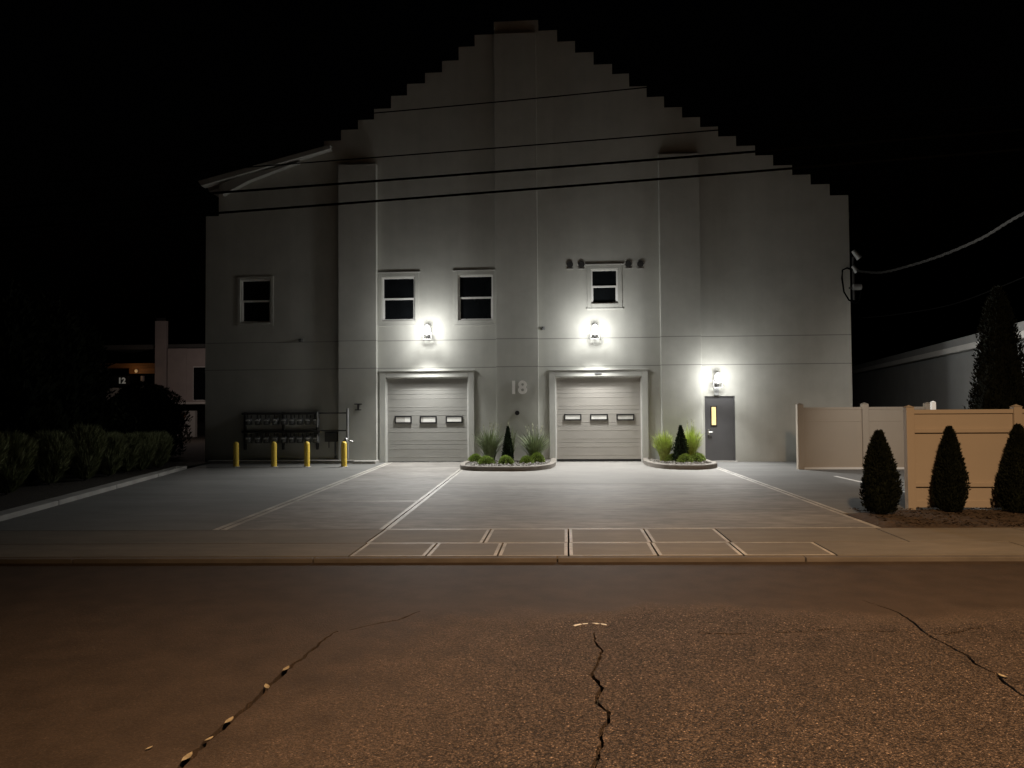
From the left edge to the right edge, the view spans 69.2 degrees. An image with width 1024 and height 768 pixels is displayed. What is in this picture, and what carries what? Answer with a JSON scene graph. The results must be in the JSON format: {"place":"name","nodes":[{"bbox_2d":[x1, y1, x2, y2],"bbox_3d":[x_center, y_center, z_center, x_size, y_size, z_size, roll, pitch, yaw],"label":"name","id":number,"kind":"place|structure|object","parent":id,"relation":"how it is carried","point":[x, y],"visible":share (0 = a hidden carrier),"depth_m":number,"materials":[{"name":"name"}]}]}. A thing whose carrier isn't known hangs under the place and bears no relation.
{"place":"outdoors","nodes":[
{"label":"outdoors","id":0,"kind":"place"},
{"bbox_2d":[0,435,209,510],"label":"planting bed","id":1,"kind":"object","parent":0,"point":[28,492],"depth_m":18.51,"materials":[{"name":"soil"}]},
{"bbox_2d":[0,433,12,469],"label":"grass shrub","id":2,"kind":"object","parent":1,"relation":"on","point":[4,450],"visible":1,"depth_m":15.11,"materials":[{"name":"green plant"}]},
{"bbox_2d":[0,429,42,494],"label":"bush","id":3,"kind":"object","parent":1,"relation":"on","point":[15,470],"visible":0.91,"depth_m":15.75,"materials":[{"name":"green plant"}]},
{"bbox_2d":[27,428,73,483],"bbox_3d":[-11.158,1.744,17.968,1.189,1.396,1.282,-1,-2,4],"label":"bush","id":4,"kind":"object","parent":1,"relation":"on","point":[55,451],"visible":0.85,"depth_m":17.69,"materials":[{"name":"green plant"}]},
{"bbox_2d":[64,421,109,479],"bbox_3d":[-10.826,1.698,18.814,1.229,1.531,1.174,-1,-2,4],"label":"bush","id":5,"kind":"object","parent":1,"relation":"on","point":[89,443],"visible":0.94,"depth_m":18.62,"materials":[{"name":"green plant"}]},
{"bbox_2d":[98,430,128,475],"bbox_3d":[-10.837,1.843,19.879,1.012,1.302,1.045,-1,-2,4],"label":"bush","id":6,"kind":"object","parent":1,"relation":"on","point":[112,458],"visible":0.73,"depth_m":19.73,"materials":[{"name":"green plant"}]},
{"bbox_2d":[118,432,143,472],"bbox_3d":[-10.920,1.917,20.917,1.036,1.215,1.056,-1,-2,4],"label":"bush","id":7,"kind":"object","parent":1,"relation":"on","point":[133,451],"visible":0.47,"depth_m":20.81,"materials":[{"name":"green plant"}]},
{"bbox_2d":[131,431,157,470],"bbox_3d":[-10.755,1.932,21.529,0.974,1.216,1.023,1,-2,-34],"label":"bush","id":8,"kind":"object","parent":1,"relation":"on","point":[145,458],"visible":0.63,"depth_m":21.42,"materials":[{"name":"green plant"}]},
{"bbox_2d":[106,380,192,456],"bbox_3d":[-13.479,1.280,27.053,3.583,2.875,3.712,-1,-2,4],"label":"round bush","id":9,"kind":"object","parent":1,"relation":"on","point":[147,407],"visible":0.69,"depth_m":26.28,"materials":[{"name":"green plant"}]},
{"bbox_2d":[147,430,173,467],"bbox_3d":[-10.687,1.958,22.414,1.039,1.214,1.029,-1,-2,4],"label":"grass shrub","id":10,"kind":"object","parent":1,"relation":"on","point":[163,446],"visible":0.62,"depth_m":22.24,"materials":[{"name":"green plant"}]},
{"bbox_2d":[473,422,505,460],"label":"ornamental grass","id":11,"kind":"object","parent":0,"point":[488,444],"depth_m":23.36,"materials":[{"name":"green plant"}]},
{"bbox_2d":[0,462,1001,534],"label":"driveway","id":12,"kind":"structure","parent":0,"point":[453,495],"depth_m":14.70,"materials":[{"name":"concrete"}]},
{"bbox_2d":[0,466,186,520],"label":"lot kerb","id":13,"kind":"structure","parent":12,"relation":"on","point":[7,514],"depth_m":15.43,"materials":[{"name":"concrete"}]},
{"bbox_2d":[233,442,239,466],"bbox_3d":[-8.619,2.206,23.174,0.260,0.810,0.260,-1,-2,4],"label":"bollard","id":14,"kind":"object","parent":12,"relation":"on","point":[235,454],"visible":0.98,"depth_m":23.11,"materials":[{"name":"yellow metal"}]},
{"bbox_2d":[271,441,277,466],"bbox_3d":[-7.397,2.194,23.064,0.260,0.810,0.260,-1,-2,4],"label":"bollard","id":15,"kind":"object","parent":12,"relation":"on","point":[274,454],"visible":0.98,"depth_m":23.00,"materials":[{"name":"metal"}]},
{"bbox_2d":[304,441,310,466],"bbox_3d":[-6.346,2.183,22.970,0.260,0.810,0.260,-1,-2,4],"label":"bollard","id":16,"kind":"object","parent":12,"relation":"on","point":[306,453],"visible":0.97,"depth_m":22.90,"materials":[{"name":"metal"}]},
{"bbox_2d":[341,441,347,466],"bbox_3d":[-5.177,2.172,22.865,0.260,0.810,0.260,-1,-2,4],"label":"bollard","id":17,"kind":"object","parent":12,"relation":"on","point":[343,453],"visible":1,"depth_m":22.80,"materials":[{"name":"metal"}]},
{"bbox_2d":[460,458,555,470],"bbox_3d":[-0.108,2.443,22.622,2.877,0.179,3.343,-1,-2,4],"label":"planter bed","id":18,"kind":"object","parent":12,"relation":"on","point":[514,466],"visible":0.66,"depth_m":21.39,"materials":[{"name":"grey concrete"}]},
{"bbox_2d":[468,453,481,461],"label":"shrub","id":19,"kind":"object","parent":18,"relation":"on","point":[476,457],"visible":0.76,"depth_m":23.19,"materials":[{"name":"green plant"}]},
{"bbox_2d":[477,455,495,464],"bbox_3d":[-0.799,2.300,22.474,0.527,0.306,0.474,-1,-2,31],"label":"shrub","id":20,"kind":"object","parent":18,"relation":"on","point":[485,459],"visible":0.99,"depth_m":22.38,"materials":[{"name":"green plant"}]},
{"bbox_2d":[498,455,513,464],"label":"shrub","id":21,"kind":"object","parent":18,"relation":"on","point":[505,459],"visible":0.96,"depth_m":22.33,"materials":[{"name":"green plant"}]},
{"bbox_2d":[501,426,513,459],"bbox_3d":[-0.139,1.869,22.935,0.428,1.183,0.439,-1,-2,4],"label":"dwarf conifer","id":22,"kind":"object","parent":18,"relation":"on","point":[507,448],"visible":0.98,"depth_m":22.85,"materials":[{"name":"green plant"}]},
{"bbox_2d":[519,455,533,463],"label":"shrub","id":23,"kind":"object","parent":18,"relation":"on","point":[526,459],"visible":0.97,"depth_m":22.57,"materials":[{"name":"green plant"}]},
{"bbox_2d":[531,452,544,462],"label":"shrub","id":24,"kind":"object","parent":18,"relation":"on","point":[538,457],"visible":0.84,"depth_m":22.93,"materials":[{"name":"green plant"}]},
{"bbox_2d":[198,20,852,463],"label":"warehouse","id":25,"kind":"structure","parent":12,"relation":"on","point":[736,280],"depth_m":24.41,"materials":[{"name":"paint"}]},
{"bbox_2d":[237,276,272,325],"bbox_3d":[-8.658,-2.792,25.107,1.241,1.677,0.154,-1,-2,4],"label":"window","id":26,"kind":"structure","parent":25,"relation":"in","point":[256,295],"depth_m":25.14,"materials":[{"name":"glass"}]},
{"bbox_2d":[241,412,319,449],"bbox_3d":[-7.705,1.562,24.700,2.651,1.254,0.327,-1,-2,4],"label":"pipe manifold","id":27,"kind":"object","parent":25,"relation":"attached to","point":[283,430],"visible":0.97,"depth_m":24.69,"materials":[{"name":"grey metal"}]},
{"bbox_2d":[245,415,251,424],"bbox_3d":[-8.774,1.190,24.721,0.190,0.370,0.200,-1,-2,4],"label":"gas meter","id":28,"kind":"object","parent":27,"relation":"attached to","point":[248,421],"visible":1,"depth_m":24.66,"materials":[{"name":"grey metal"}]},
{"bbox_2d":[245,433,251,442],"bbox_3d":[-8.770,1.792,24.704,0.190,0.370,0.200,-1,-2,4],"label":"gas meter","id":29,"kind":"object","parent":27,"relation":"attached to","point":[248,439],"visible":1,"depth_m":24.65,"materials":[{"name":"grey metal"}]},
{"bbox_2d":[255,415,261,424],"bbox_3d":[-8.450,1.187,24.698,0.190,0.370,0.200,-1,-2,4],"label":"gas meter","id":30,"kind":"object","parent":27,"relation":"attached to","point":[258,421],"visible":1,"depth_m":24.64,"materials":[{"name":"grey metal"}]},
{"bbox_2d":[255,433,261,442],"bbox_3d":[-8.445,1.788,24.681,0.190,0.370,0.200,-1,-2,4],"label":"gas meter","id":31,"kind":"object","parent":27,"relation":"attached to","point":[258,439],"visible":1,"depth_m":24.62,"materials":[{"name":"grey metal"}]},
{"bbox_2d":[263,415,269,424],"bbox_3d":[-8.160,1.184,24.678,0.190,0.370,0.200,-1,-2,4],"label":"gas meter","id":32,"kind":"object","parent":27,"relation":"attached to","point":[266,421],"visible":1,"depth_m":24.62,"materials":[{"name":"grey metal"}]},
{"bbox_2d":[263,433,269,442],"bbox_3d":[-8.156,1.786,24.661,0.190,0.370,0.200,-1,-2,4],"label":"gas meter","id":33,"kind":"object","parent":27,"relation":"attached to","point":[266,439],"visible":1,"depth_m":24.60,"materials":[{"name":"grey metal"}]},
{"bbox_2d":[272,415,278,424],"bbox_3d":[-7.860,1.181,24.657,0.190,0.370,0.200,-1,-2,4],"label":"gas meter","id":34,"kind":"object","parent":27,"relation":"attached to","point":[275,421],"visible":1,"depth_m":24.60,"materials":[{"name":"grey metal"}]},
{"bbox_2d":[272,433,278,442],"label":"gas meter","id":35,"kind":"object","parent":27,"relation":"attached to","point":[275,439],"visible":0.85,"depth_m":24.59,"materials":[{"name":"grey metal"}]},
{"bbox_2d":[281,415,287,424],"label":"gas meter","id":36,"kind":"object","parent":27,"relation":"attached to","point":[284,421],"visible":1,"depth_m":24.58,"materials":[{"name":"grey metal"}]},
{"bbox_2d":[281,433,287,442],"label":"gas meter","id":37,"kind":"object","parent":27,"relation":"attached to","point":[284,439],"visible":1,"depth_m":24.56,"materials":[{"name":"grey metal"}]},
{"bbox_2d":[289,415,295,424],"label":"gas meter","id":38,"kind":"object","parent":27,"relation":"attached to","point":[292,421],"visible":1,"depth_m":24.56,"materials":[{"name":"grey metal"}]},
{"bbox_2d":[289,433,295,442],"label":"gas meter","id":39,"kind":"object","parent":27,"relation":"attached to","point":[292,439],"visible":1,"depth_m":24.54,"materials":[{"name":"grey metal"}]},
{"bbox_2d":[297,414,302,424],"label":"gas meter","id":40,"kind":"object","parent":27,"relation":"attached to","point":[299,421],"visible":1,"depth_m":24.54,"materials":[{"name":"grey metal"}]},
{"bbox_2d":[297,433,302,442],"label":"gas meter","id":41,"kind":"object","parent":27,"relation":"attached to","point":[299,439],"visible":1,"depth_m":24.52,"materials":[{"name":"grey metal"}]},
{"bbox_2d":[305,414,311,424],"bbox_3d":[-6.758,1.171,24.580,0.190,0.370,0.200,-1,-2,4],"label":"gas meter","id":42,"kind":"object","parent":27,"relation":"attached to","point":[308,421],"visible":1,"depth_m":24.52,"materials":[{"name":"grey metal"}]},
{"bbox_2d":[305,433,311,442],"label":"gas meter","id":43,"kind":"object","parent":27,"relation":"attached to","point":[308,438],"visible":0.88,"depth_m":24.53,"materials":[{"name":"grey metal"}]},
{"bbox_2d":[313,433,318,442],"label":"gas meter","id":44,"kind":"object","parent":27,"relation":"attached to","point":[315,439],"visible":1,"depth_m":24.49,"materials":[{"name":"grey metal"}]},
{"bbox_2d":[313,414,318,424],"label":"gas meter","id":45,"kind":"object","parent":27,"relation":"attached to","point":[314,421],"visible":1,"depth_m":24.51,"materials":[{"name":"grey metal"}]},
{"bbox_2d":[325,432,337,457],"bbox_3d":[-6.001,2.026,24.662,0.420,0.855,0.137,-1,-2,4],"label":"utility box","id":46,"kind":"object","parent":25,"relation":"attached to","point":[331,437],"visible":1,"depth_m":24.61,"materials":[{"name":"grey metal"}]},
{"bbox_2d":[319,408,352,458],"bbox_3d":[-5.765,1.621,24.222,1.234,1.636,0.350,-1,-2,22],"label":"standpipe","id":47,"kind":"object","parent":25,"relation":"attached to","point":[346,439],"visible":0.88,"depth_m":24.18,"materials":[{"name":"metal"}]},
{"bbox_2d":[377,271,419,325],"bbox_3d":[-3.778,-2.829,24.755,1.474,1.814,0.175,-1,-2,4],"label":"window","id":48,"kind":"structure","parent":25,"relation":"in","point":[400,292],"depth_m":24.79,"materials":[{"name":"glass"}]},
{"bbox_2d":[379,369,474,462],"bbox_3d":[-2.808,1.070,24.541,3.196,3.071,0.210,-1,-2,4],"label":"garage door","id":49,"kind":"structure","parent":25,"relation":"in","point":[445,415],"depth_m":24.57,"materials":[{"name":"paint"}]},
{"bbox_2d":[423,324,431,339],"bbox_3d":[-2.777,-1.709,24.418,0.296,0.520,0.380,-1,-2,4],"label":"wall lamp","id":50,"kind":"object","parent":25,"relation":"attached to","point":[427,334],"visible":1,"depth_m":24.30,"materials":[{"name":"white glass"}]},
{"bbox_2d":[452,269,495,325],"bbox_3d":[-1.205,-2.849,24.575,1.524,1.853,0.175,-1,-2,4],"label":"window","id":51,"kind":"structure","parent":25,"relation":"in","point":[475,294],"depth_m":24.61,"materials":[{"name":"glass"}]},
{"bbox_2d":[567,261,572,268],"bbox_3d":[1.901,-3.891,24.325,0.208,0.265,0.031,-1,-2,4],"label":"wall vent","id":52,"kind":"object","parent":25,"relation":"attached to","point":[569,264],"depth_m":24.31,"materials":[{"name":"grey metal"}]},
{"bbox_2d":[578,261,584,268],"bbox_3d":[2.274,-3.887,24.299,0.208,0.265,0.031,-1,-2,4],"label":"wall vent","id":53,"kind":"object","parent":25,"relation":"attached to","point":[581,264],"depth_m":24.28,"materials":[{"name":"grey metal"}]},
{"bbox_2d":[590,323,599,339],"bbox_3d":[2.685,-1.697,24.034,0.296,0.520,0.380,-1,-2,4],"label":"wall lamp","id":54,"kind":"object","parent":25,"relation":"attached to","point":[594,330],"visible":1,"depth_m":23.90,"materials":[{"name":"white glass"}]},
{"bbox_2d":[548,368,648,461],"bbox_3d":[2.816,1.029,24.148,3.238,3.047,0.210,-1,-2,4],"label":"garage door","id":55,"kind":"structure","parent":25,"relation":"in","point":[578,432],"depth_m":24.17,"materials":[{"name":"beige paint"}]},
{"bbox_2d":[585,263,622,309],"bbox_3d":[3.025,-3.183,24.288,1.237,1.492,0.175,-1,-2,4],"label":"window","id":56,"kind":"structure","parent":25,"relation":"in","point":[604,286],"depth_m":24.30,"materials":[{"name":"plastic"}]},
{"bbox_2d":[625,261,630,268],"bbox_3d":[3.792,-3.886,24.192,0.208,0.265,0.031,-1,-2,4],"label":"wall vent","id":57,"kind":"object","parent":25,"relation":"attached to","point":[627,263],"depth_m":24.18,"materials":[{"name":"grey metal"}]},
{"bbox_2d":[637,261,642,268],"bbox_3d":[4.177,-3.881,24.165,0.208,0.265,0.031,-1,-2,4],"label":"wall vent","id":58,"kind":"object","parent":25,"relation":"attached to","point":[639,263],"depth_m":24.15,"materials":[{"name":"grey metal"}]},
{"bbox_2d":[713,372,722,394],"bbox_3d":[6.565,-0.017,23.715,0.296,0.746,0.380,-1,-2,4],"label":"wall lamp","id":59,"kind":"object","parent":25,"relation":"attached to","point":[716,383],"visible":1,"depth_m":23.61,"materials":[{"name":"white glass"}]},
{"bbox_2d":[705,396,738,461],"bbox_3d":[6.696,1.452,23.859,1.064,2.126,0.300,-1,-2,4],"label":"door","id":60,"kind":"structure","parent":25,"relation":"in","point":[719,410],"depth_m":23.92,"materials":[{"name":"grey metal"}]},
{"bbox_2d":[841,249,861,303],"bbox_3d":[10.803,-3.407,23.602,0.657,1.762,0.232,-1,-2,4],"label":"service head","id":61,"kind":"object","parent":25,"relation":"attached to","point":[857,256],"visible":0.99,"depth_m":23.56},
{"bbox_2d":[857,212,1023,273],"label":"service cable","id":62,"kind":"object","parent":61,"relation":"attached to","point":[962,246],"visible":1,"depth_m":18.08,"materials":[{"name":"grey rubber"}]},
{"bbox_2d":[863,277,1023,317],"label":"thin cable","id":63,"kind":"object","parent":25,"relation":"attached to","point":[946,305],"visible":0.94,"depth_m":19.48,"materials":[{"name":"black rubber"}]},
{"bbox_2d":[643,458,716,469],"bbox_3d":[5.093,2.397,22.474,2.062,0.184,2.914,-1,-2,4],"label":"planter bed","id":64,"kind":"object","parent":12,"relation":"on","point":[693,465],"visible":0.74,"depth_m":21.50,"materials":[{"name":"grey concrete"}]},
{"bbox_2d":[664,453,674,461],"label":"shrub","id":65,"kind":"object","parent":64,"relation":"on","point":[669,457],"visible":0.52,"depth_m":22.79,"materials":[{"name":"green plant"}]},
{"bbox_2d":[671,425,688,461],"bbox_3d":[5.111,1.817,22.547,0.584,1.187,0.564,-1,-2,4],"label":"dwarf conifer","id":66,"kind":"object","parent":64,"relation":"on","point":[679,447],"visible":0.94,"depth_m":22.46,"materials":[{"name":"green plant"}]},
{"bbox_2d":[677,453,692,462],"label":"shrub","id":67,"kind":"object","parent":64,"relation":"on","point":[684,458],"visible":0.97,"depth_m":22.20,"materials":[{"name":"green plant"}]},
{"bbox_2d":[690,452,705,461],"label":"shrub","id":68,"kind":"object","parent":64,"relation":"on","point":[697,456],"visible":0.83,"depth_m":22.70,"materials":[{"name":"green plant"}]},
{"bbox_2d":[796,402,929,468],"bbox_3d":[9.871,1.481,20.827,3.673,1.926,0.186,-1,-2,4],"label":"vinyl fence","id":69,"kind":"object","parent":12,"relation":"on","point":[833,438],"visible":0.71,"depth_m":20.84,"materials":[{"name":"beige plastic"}]},
{"bbox_2d":[835,476,986,509],"bbox_3d":[8.186,2.249,15.636,0.100,0.003,6.463,0,-2,0],"label":"parking line","id":70,"kind":"object","parent":12,"relation":"on","point":[861,481],"visible":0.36,"depth_m":17.87,"materials":[{"name":"white paint"}]},
{"bbox_2d":[930,401,935,409],"bbox_3d":[9.850,1.339,17.323,0.100,1.895,0.100,-1,-2,4],"label":"fence post","id":71,"kind":"object","parent":12,"relation":"on","point":[933,406],"visible":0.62,"depth_m":17.30,"materials":[{"name":"white plastic"}]},
{"bbox_2d":[0,467,1023,767],"bbox_3d":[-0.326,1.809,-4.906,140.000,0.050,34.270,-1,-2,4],"label":"road","id":72,"kind":"structure","parent":0,"point":[700,665],"depth_m":5.48,"materials":[{"name":"grey asphalt"}]},
{"bbox_2d":[101,318,204,436],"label":"house","id":73,"kind":"structure","parent":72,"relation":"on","point":[179,369],"depth_m":45.62,"materials":[{"name":"plastic"}]},
{"bbox_2d":[193,366,204,400],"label":"window","id":74,"kind":"structure","parent":73,"relation":"in","point":[198,371],"depth_m":45.41,"materials":[{"name":"glass"}]},
{"bbox_2d":[181,752,192,761],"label":"fallen leaf","id":75,"kind":"object","parent":72,"relation":"on","point":[187,756],"visible":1,"depth_m":4.05,"materials":[{"name":"beige plant"}]},
{"bbox_2d":[224,716,233,723],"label":"fallen leaf","id":76,"kind":"object","parent":72,"relation":"on","point":[229,719],"visible":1,"depth_m":4.53,"materials":[{"name":"beige plant"}]},
{"bbox_2d":[0,555,1023,563],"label":"street kerb","id":77,"kind":"structure","parent":72,"relation":"on","point":[889,558],"depth_m":9.07,"materials":[{"name":"grey concrete"}]},
{"bbox_2d":[0,528,1023,561],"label":"sidewalk","id":78,"kind":"structure","parent":0,"point":[803,542],"depth_m":10.07,"materials":[{"name":"concrete"}]},
{"bbox_2d":[0,128,1023,208],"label":"overhead wire","id":79,"kind":"object","parent":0,"point":[554,167],"visible":1,"depth_m":12.11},
{"bbox_2d":[0,148,1023,229],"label":"overhead wire","id":80,"kind":"object","parent":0,"point":[553,187],"visible":1,"depth_m":12.10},
{"bbox_2d":[0,103,1023,185],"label":"overhead wire","id":81,"kind":"object","parent":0,"point":[519,145],"visible":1,"depth_m":12.12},
{"bbox_2d":[0,0,1023,400],"label":"sky","id":82,"kind":"structure","parent":0,"point":[89,88],"materials":[{"name":"black"}]},
{"bbox_2d":[517,423,548,456],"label":"ornamental grass","id":83,"kind":"object","parent":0,"point":[533,445],"depth_m":23.27,"materials":[{"name":"green plant"}]},
{"bbox_2d":[182,53,956,128],"bbox_3d":[0.720,-4.757,12.116,12.611,0.786,0.017,-1,-2,4],"label":"overhead wire","id":84,"kind":"object","parent":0,"point":[574,94],"visible":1,"depth_m":12.09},
{"bbox_2d":[651,429,674,460],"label":"ornamental grass","id":85,"kind":"object","parent":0,"point":[663,446],"depth_m":23.00,"materials":[{"name":"green plant"}]},
{"bbox_2d":[675,419,704,454],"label":"ornamental grass","id":86,"kind":"object","parent":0,"point":[693,442],"depth_m":22.93,"materials":[{"name":"green plant"}]},
{"bbox_2d":[848,507,1023,527],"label":"mulch bed","id":87,"kind":"object","parent":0,"point":[874,520],"visible":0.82,"depth_m":11.57,"materials":[{"name":"brown wood"}]},
{"bbox_2d":[859,429,903,513],"bbox_3d":[6.084,1.455,12.257,0.710,1.434,0.652,-1,-2,4],"label":"arborvitae","id":88,"kind":"object","parent":87,"relation":"on","point":[881,486],"visible":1,"depth_m":12.09,"materials":[{"name":"green plant"}]},
{"bbox_2d":[930,425,970,511],"bbox_3d":[7.328,1.426,12.384,0.561,1.480,0.628,-1,-2,4],"label":"arborvitae","id":89,"kind":"object","parent":87,"relation":"on","point":[951,486],"visible":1,"depth_m":12.29,"materials":[{"name":"green plant"}]},
{"bbox_2d":[903,404,1023,509],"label":"vinyl fence","id":90,"kind":"object","parent":87,"relation":"on","point":[983,436],"visible":0.6,"depth_m":12.85,"materials":[{"name":"beige plastic"}]},
{"bbox_2d":[993,423,1023,512],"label":"arborvitae","id":91,"kind":"object","parent":87,"relation":"on","point":[1009,480],"visible":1,"depth_m":12.15,"materials":[{"name":"green plant"}]},
{"label":"side yard","id":92,"kind":"structure","parent":0,"visible":0},
{"bbox_2d":[852,321,1023,409],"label":"building","id":93,"kind":"structure","parent":92,"relation":"on","point":[940,374],"depth_m":26.71,"materials":[{"name":"grey paint"}]},
{"bbox_2d":[962,286,1023,408],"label":"conifer tree","id":94,"kind":"object","parent":92,"relation":"on","point":[999,373],"visible":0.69,"depth_m":13.80,"materials":[{"name":"green plant"}]}
]}

